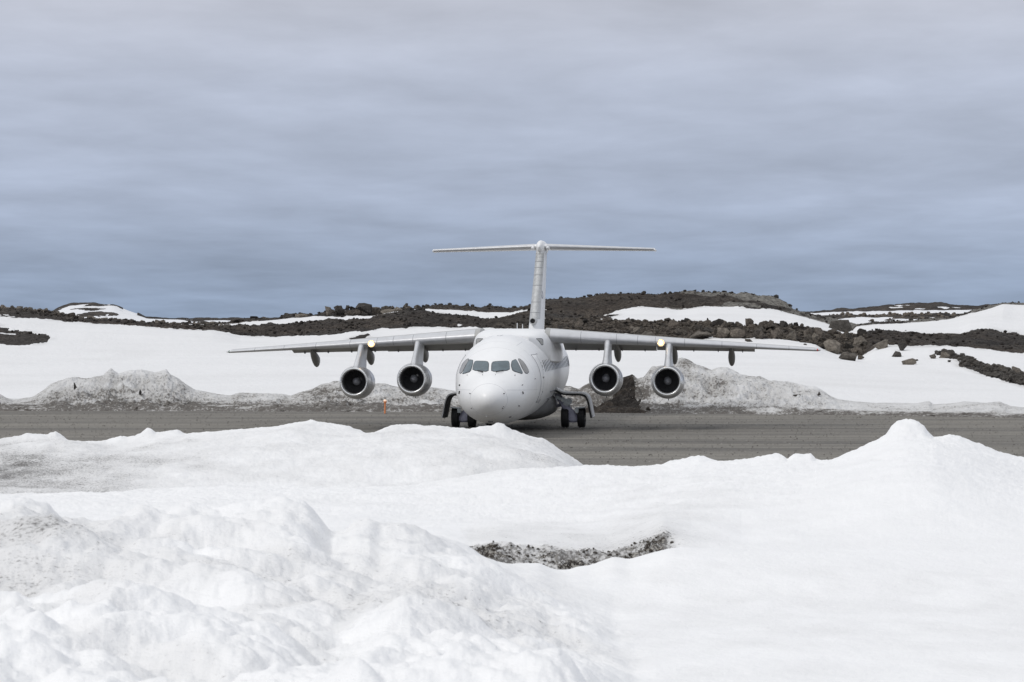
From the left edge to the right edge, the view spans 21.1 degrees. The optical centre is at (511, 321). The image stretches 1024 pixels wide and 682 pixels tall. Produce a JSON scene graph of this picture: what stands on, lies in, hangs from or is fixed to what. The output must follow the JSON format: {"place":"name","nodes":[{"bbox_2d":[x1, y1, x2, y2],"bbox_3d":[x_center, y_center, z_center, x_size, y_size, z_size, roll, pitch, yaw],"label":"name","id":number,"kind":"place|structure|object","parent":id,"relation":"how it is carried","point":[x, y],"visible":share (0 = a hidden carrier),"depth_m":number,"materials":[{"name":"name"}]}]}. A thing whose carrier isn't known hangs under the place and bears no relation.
{"place":"outdoors","nodes":[
{"label":"outdoors","id":0,"kind":"place"},
{"bbox_2d":[53,302,206,322],"bbox_3d":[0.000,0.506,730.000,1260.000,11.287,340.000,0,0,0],"label":"hill","id":1,"kind":"structure","parent":0,"point":[93,309],"depth_m":697.43,"materials":[{"name":"white snow"}]},
{"bbox_2d":[0,291,1023,406],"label":"hillside","id":2,"kind":"structure","parent":0,"point":[199,359],"depth_m":239.75,"materials":[{"name":"white snow"}]},
{"bbox_2d":[67,312,74,317],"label":"rock","id":3,"kind":"object","parent":2,"relation":"on","point":[72,314],"visible":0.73,"depth_m":290.09,"materials":[{"name":"stone"}]},
{"bbox_2d":[0,306,234,326],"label":"loose stone","id":4,"kind":"object","parent":2,"relation":"on","point":[90,317],"visible":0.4,"depth_m":293.23,"materials":[{"name":"stone"}]},
{"bbox_2d":[295,314,307,317],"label":"boulder","id":5,"kind":"object","parent":2,"relation":"on","point":[300,315],"visible":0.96,"depth_m":327.52,"materials":[{"name":"grey stone"}]},
{"bbox_2d":[325,306,331,315],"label":"boulder","id":6,"kind":"object","parent":2,"relation":"on","point":[328,311],"visible":0.96,"depth_m":329.78,"materials":[{"name":"grey stone"}]},
{"bbox_2d":[334,305,344,315],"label":"boulder","id":7,"kind":"object","parent":2,"relation":"on","point":[339,310],"visible":0.92,"depth_m":332.61,"materials":[{"name":"stone"}]},
{"bbox_2d":[355,309,361,314],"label":"rock","id":8,"kind":"object","parent":2,"relation":"on","point":[358,311],"visible":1,"depth_m":331.73,"materials":[{"name":"grey stone"}]},
{"bbox_2d":[355,303,371,314],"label":"boulder","id":9,"kind":"object","parent":2,"relation":"on","point":[365,308],"visible":1,"depth_m":332.00,"materials":[{"name":"grey stone"}]},
{"bbox_2d":[372,307,380,312],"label":"boulder","id":10,"kind":"object","parent":2,"relation":"on","point":[377,309],"visible":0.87,"depth_m":335.36,"materials":[{"name":"grey stone"}]},
{"bbox_2d":[381,309,393,313],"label":"boulder","id":11,"kind":"object","parent":2,"relation":"on","point":[386,311],"visible":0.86,"depth_m":314.42,"materials":[{"name":"grey stone"}]},
{"bbox_2d":[0,290,1022,382],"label":"loose stone","id":12,"kind":"object","parent":2,"relation":"on","point":[524,316],"visible":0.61,"depth_m":280.24,"materials":[{"name":"stone"}]},
{"bbox_2d":[575,320,583,325],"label":"boulder","id":13,"kind":"object","parent":2,"relation":"on","point":[579,323],"visible":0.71,"depth_m":271.46,"materials":[{"name":"brown stone"}]},
{"bbox_2d":[229,290,1005,321],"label":"loose stone","id":14,"kind":"object","parent":2,"relation":"on","point":[589,295],"visible":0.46,"depth_m":348.27,"materials":[{"name":"stone"}]},
{"bbox_2d":[613,323,624,328],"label":"boulder","id":15,"kind":"object","parent":2,"relation":"on","point":[619,325],"visible":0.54,"depth_m":270.75,"materials":[{"name":"brown stone"}]},
{"bbox_2d":[633,327,640,332],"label":"boulder","id":16,"kind":"object","parent":2,"relation":"on","point":[635,329],"visible":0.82,"depth_m":265.93,"materials":[{"name":"grey stone"}]},
{"bbox_2d":[640,331,655,335],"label":"boulder","id":17,"kind":"object","parent":2,"relation":"on","point":[650,333],"visible":0.51,"depth_m":261.51,"materials":[{"name":"grey stone"}]},
{"bbox_2d":[668,320,678,327],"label":"boulder","id":18,"kind":"object","parent":2,"relation":"on","point":[673,323],"visible":0.66,"depth_m":275.51,"materials":[{"name":"stone"}]},
{"bbox_2d":[674,328,681,334],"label":"boulder","id":19,"kind":"object","parent":2,"relation":"on","point":[678,331],"visible":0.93,"depth_m":267.51,"materials":[{"name":"brown stone"}]},
{"bbox_2d":[681,321,689,326],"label":"boulder","id":20,"kind":"object","parent":2,"relation":"on","point":[686,323],"visible":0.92,"depth_m":275.56,"materials":[{"name":"stone"}]},
{"bbox_2d":[694,325,702,330],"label":"boulder","id":21,"kind":"object","parent":2,"relation":"on","point":[697,327],"visible":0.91,"depth_m":270.70,"materials":[{"name":"brown stone"}]},
{"bbox_2d":[689,331,710,338],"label":"boulder","id":22,"kind":"object","parent":2,"relation":"on","point":[697,335],"visible":0.84,"depth_m":263.50,"materials":[{"name":"stone"}]},
{"bbox_2d":[544,316,867,353],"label":"loose stone","id":23,"kind":"object","parent":2,"relation":"on","point":[659,327],"visible":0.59,"depth_m":271.92,"materials":[{"name":"stone"}]},
{"bbox_2d":[701,320,710,325],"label":"boulder","id":24,"kind":"object","parent":2,"relation":"on","point":[707,322],"visible":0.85,"depth_m":273.48,"materials":[{"name":"stone"}]},
{"bbox_2d":[702,327,713,332],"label":"boulder","id":25,"kind":"object","parent":2,"relation":"on","point":[708,329],"visible":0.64,"depth_m":268.33,"materials":[{"name":"brown stone"}]},
{"bbox_2d":[712,319,723,326],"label":"boulder","id":26,"kind":"object","parent":2,"relation":"on","point":[717,322],"visible":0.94,"depth_m":274.03,"materials":[{"name":"stone"}]},
{"bbox_2d":[717,327,729,337],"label":"boulder","id":27,"kind":"object","parent":2,"relation":"on","point":[725,331],"visible":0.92,"depth_m":264.32,"materials":[{"name":"grey stone"}]},
{"bbox_2d":[729,328,744,337],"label":"boulder","id":28,"kind":"object","parent":2,"relation":"on","point":[737,333],"visible":0.99,"depth_m":263.83,"materials":[{"name":"grey stone"}]},
{"bbox_2d":[745,318,753,327],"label":"boulder","id":29,"kind":"object","parent":2,"relation":"on","point":[748,321],"visible":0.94,"depth_m":276.10,"materials":[{"name":"stone"}]},
{"bbox_2d":[747,324,755,328],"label":"boulder","id":30,"kind":"object","parent":2,"relation":"on","point":[750,326],"visible":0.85,"depth_m":274.26,"materials":[{"name":"brown stone"}]},
{"bbox_2d":[753,330,762,338],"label":"boulder","id":31,"kind":"object","parent":2,"relation":"on","point":[756,334],"visible":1,"depth_m":262.62,"materials":[{"name":"grey stone"}]},
{"bbox_2d":[758,331,766,338],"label":"boulder","id":32,"kind":"object","parent":2,"relation":"on","point":[762,335],"visible":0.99,"depth_m":262.32,"materials":[{"name":"stone"}]},
{"bbox_2d":[759,321,768,328],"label":"boulder","id":33,"kind":"object","parent":2,"relation":"on","point":[762,323],"visible":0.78,"depth_m":272.14,"materials":[{"name":"brown stone"}]},
{"bbox_2d":[764,323,774,328],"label":"boulder","id":34,"kind":"object","parent":2,"relation":"on","point":[769,326],"visible":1,"depth_m":271.09,"materials":[{"name":"stone"}]},
{"bbox_2d":[770,330,780,338],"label":"boulder","id":35,"kind":"object","parent":2,"relation":"on","point":[774,334],"visible":0.91,"depth_m":263.09,"materials":[{"name":"grey stone"}]},
{"bbox_2d":[780,321,787,327],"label":"boulder","id":36,"kind":"object","parent":2,"relation":"on","point":[783,324],"visible":0.75,"depth_m":275.46,"materials":[{"name":"stone"}]},
{"bbox_2d":[786,330,796,339],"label":"boulder","id":37,"kind":"object","parent":2,"relation":"on","point":[792,335],"visible":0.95,"depth_m":263.39,"materials":[{"name":"grey stone"}]},
{"bbox_2d":[804,329,812,335],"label":"boulder","id":38,"kind":"object","parent":2,"relation":"on","point":[807,331],"visible":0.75,"depth_m":268.11,"materials":[{"name":"stone"}]},
{"bbox_2d":[811,333,817,339],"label":"boulder","id":39,"kind":"object","parent":2,"relation":"on","point":[814,336],"visible":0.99,"depth_m":265.33,"materials":[{"name":"grey stone"}]},
{"bbox_2d":[814,327,824,337],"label":"boulder","id":40,"kind":"object","parent":2,"relation":"on","point":[819,332],"visible":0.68,"depth_m":269.82,"materials":[{"name":"brown stone"}]},
{"bbox_2d":[823,339,840,353],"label":"boulder","id":41,"kind":"object","parent":2,"relation":"on","point":[832,346],"visible":0.93,"depth_m":260.21,"materials":[{"name":"grey stone"}]},
{"bbox_2d":[828,328,838,335],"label":"boulder","id":42,"kind":"object","parent":2,"relation":"on","point":[832,332],"visible":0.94,"depth_m":278.80,"materials":[{"name":"stone"}]},
{"bbox_2d":[828,320,851,331],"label":"boulder","id":43,"kind":"object","parent":2,"relation":"on","point":[842,325],"visible":0.69,"depth_m":307.35,"materials":[{"name":"grey stone"}]},
{"bbox_2d":[839,352,857,360],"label":"boulder","id":44,"kind":"object","parent":2,"relation":"on","point":[848,356],"visible":0.97,"depth_m":241.73,"materials":[{"name":"grey stone"}]},
{"bbox_2d":[844,343,853,348],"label":"boulder","id":45,"kind":"object","parent":2,"relation":"on","point":[847,346],"visible":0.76,"depth_m":268.44,"materials":[{"name":"stone"}]},
{"bbox_2d":[851,346,861,352],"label":"boulder","id":46,"kind":"object","parent":2,"relation":"on","point":[855,349],"visible":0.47,"depth_m":266.42,"materials":[{"name":"grey stone"}]},
{"bbox_2d":[853,336,866,345],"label":"boulder","id":47,"kind":"object","parent":2,"relation":"on","point":[860,340],"visible":0.68,"depth_m":270.93,"materials":[{"name":"grey stone"}]},
{"bbox_2d":[857,328,866,336],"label":"boulder","id":48,"kind":"object","parent":2,"relation":"on","point":[860,332],"visible":0.68,"depth_m":278.52,"materials":[{"name":"stone"}]},
{"bbox_2d":[873,339,887,348],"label":"boulder","id":49,"kind":"object","parent":2,"relation":"on","point":[882,344],"visible":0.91,"depth_m":256.83,"materials":[{"name":"grey stone"}]},
{"bbox_2d":[892,351,901,356],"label":"boulder","id":50,"kind":"object","parent":2,"relation":"on","point":[896,354],"visible":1,"depth_m":244.88,"materials":[{"name":"grey stone"}]},
{"bbox_2d":[897,343,907,350],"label":"boulder","id":51,"kind":"object","parent":2,"relation":"on","point":[902,346],"visible":0.99,"depth_m":252.05,"materials":[{"name":"stone"}]},
{"bbox_2d":[902,358,916,364],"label":"boulder","id":52,"kind":"object","parent":2,"relation":"on","point":[911,361],"visible":0.96,"depth_m":233.32,"materials":[{"name":"grey stone"}]},
{"bbox_2d":[939,352,949,357],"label":"boulder","id":53,"kind":"object","parent":2,"relation":"on","point":[944,355],"visible":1,"depth_m":241.02,"materials":[{"name":"grey stone"}]},
{"bbox_2d":[934,348,1023,384],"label":"loose stone","id":54,"kind":"object","parent":2,"relation":"on","point":[1006,373],"visible":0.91,"depth_m":222.19,"materials":[{"name":"grey stone"}]},
{"bbox_2d":[998,365,1005,370],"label":"boulder","id":55,"kind":"object","parent":2,"relation":"on","point":[1000,367],"visible":0.61,"depth_m":222.60,"materials":[{"name":"grey stone"}]},
{"bbox_2d":[1012,366,1021,372],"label":"boulder","id":56,"kind":"object","parent":2,"relation":"on","point":[1016,369],"visible":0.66,"depth_m":220.14,"materials":[{"name":"grey stone"}]},
{"bbox_2d":[0,411,1023,465],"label":"runway","id":57,"kind":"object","parent":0,"point":[636,443],"visible":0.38,"depth_m":119.25,"materials":[{"name":"grey asphalt"}]},
{"bbox_2d":[382,399,386,413],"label":"marker post","id":58,"kind":"object","parent":57,"relation":"on","point":[385,401],"visible":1,"depth_m":137.57,"materials":[{"name":"orange paint"}]},
{"bbox_2d":[1,411,1023,465],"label":"pebble","id":59,"kind":"object","parent":57,"relation":"on","point":[568,427],"visible":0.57,"depth_m":120.51,"materials":[{"name":"stone"}]},
{"bbox_2d":[227,240,820,426],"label":"airliner","id":60,"kind":"object","parent":57,"relation":"on","point":[504,376],"visible":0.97,"depth_m":117.85,"materials":[{"name":"white paint"}]},
{"bbox_2d":[442,392,456,417],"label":"gear door","id":61,"kind":"structure","parent":60,"relation":"in","point":[449,397],"depth_m":119.99,"materials":[{"name":"white paint"}]},
{"bbox_2d":[459,359,468,373],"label":"cockpit window","id":62,"kind":"structure","parent":60,"relation":"in","point":[464,363],"depth_m":110.31,"materials":[{"name":"grey glass"}]},
{"bbox_2d":[462,359,472,373],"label":"cockpit window","id":63,"kind":"structure","parent":60,"relation":"in","point":[467,369],"depth_m":109.78,"materials":[{"name":"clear glass"}]},
{"bbox_2d":[472,361,488,371],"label":"cockpit window","id":64,"kind":"structure","parent":60,"relation":"in","point":[483,366],"depth_m":109.35,"materials":[{"name":"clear glass"}]},
{"bbox_2d":[491,361,509,371],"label":"cockpit window","id":65,"kind":"structure","parent":60,"relation":"in","point":[496,365],"depth_m":109.22,"materials":[{"name":"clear glass"}]},
{"bbox_2d":[511,359,522,373],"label":"cockpit window","id":66,"kind":"structure","parent":60,"relation":"in","point":[515,366],"depth_m":109.46,"materials":[{"name":"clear glass"}]},
{"bbox_2d":[518,359,528,373],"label":"cockpit window","id":67,"kind":"structure","parent":60,"relation":"in","point":[523,365],"depth_m":109.86,"materials":[{"name":"grey glass"}]},
{"bbox_2d":[531,354,543,402],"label":"door","id":68,"kind":"structure","parent":60,"relation":"in","point":[534,356],"depth_m":111.75,"materials":[{"name":"white paint"}]},
{"bbox_2d":[554,387,594,417],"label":"gear door","id":69,"kind":"structure","parent":60,"relation":"in","point":[559,391],"depth_m":119.48,"materials":[{"name":"white paint"}]},
{"bbox_2d":[0,0,1023,317],"label":"sky","id":70,"kind":"structure","parent":0,"point":[159,158],"materials":[{"name":"grey"}]},
{"bbox_2d":[182,302,993,321],"bbox_3d":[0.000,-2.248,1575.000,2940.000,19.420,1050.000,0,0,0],"label":"hill","id":71,"kind":"structure","parent":0,"point":[931,307],"depth_m":1532.87,"materials":[{"name":"white snow"}]},
{"bbox_2d":[821,313,961,323],"bbox_3d":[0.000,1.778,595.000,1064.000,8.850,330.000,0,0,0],"label":"hill","id":72,"kind":"structure","parent":0,"point":[856,319],"depth_m":587.77,"materials":[{"name":"white snow"}]},
{"bbox_2d":[817,311,955,321],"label":"loose stone","id":73,"kind":"object","parent":72,"relation":"on","point":[905,314],"visible":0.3,"depth_m":608.05,"materials":[{"name":"stone"}]},
{"label":"ground","id":74,"kind":"structure","parent":0,"visible":0},
{"bbox_2d":[0,419,1023,681],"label":"snow bank","id":75,"kind":"structure","parent":74,"relation":"on","point":[310,551],"depth_m":22.95,"materials":[{"name":"white snow"}]},
{"bbox_2d":[469,536,673,568],"bbox_3d":[0.566,2.301,26.910,2.048,0.436,0.601,0,0,0],"label":"loose stone","id":76,"kind":"object","parent":75,"relation":"on","point":[595,552],"visible":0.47,"depth_m":27.03,"materials":[{"name":"grey gravel"}]},
{"bbox_2d":[0,357,1023,417],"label":"snow bank","id":77,"kind":"structure","parent":74,"relation":"on","point":[721,390],"depth_m":143.91,"materials":[{"name":"white snow"}]}
]}

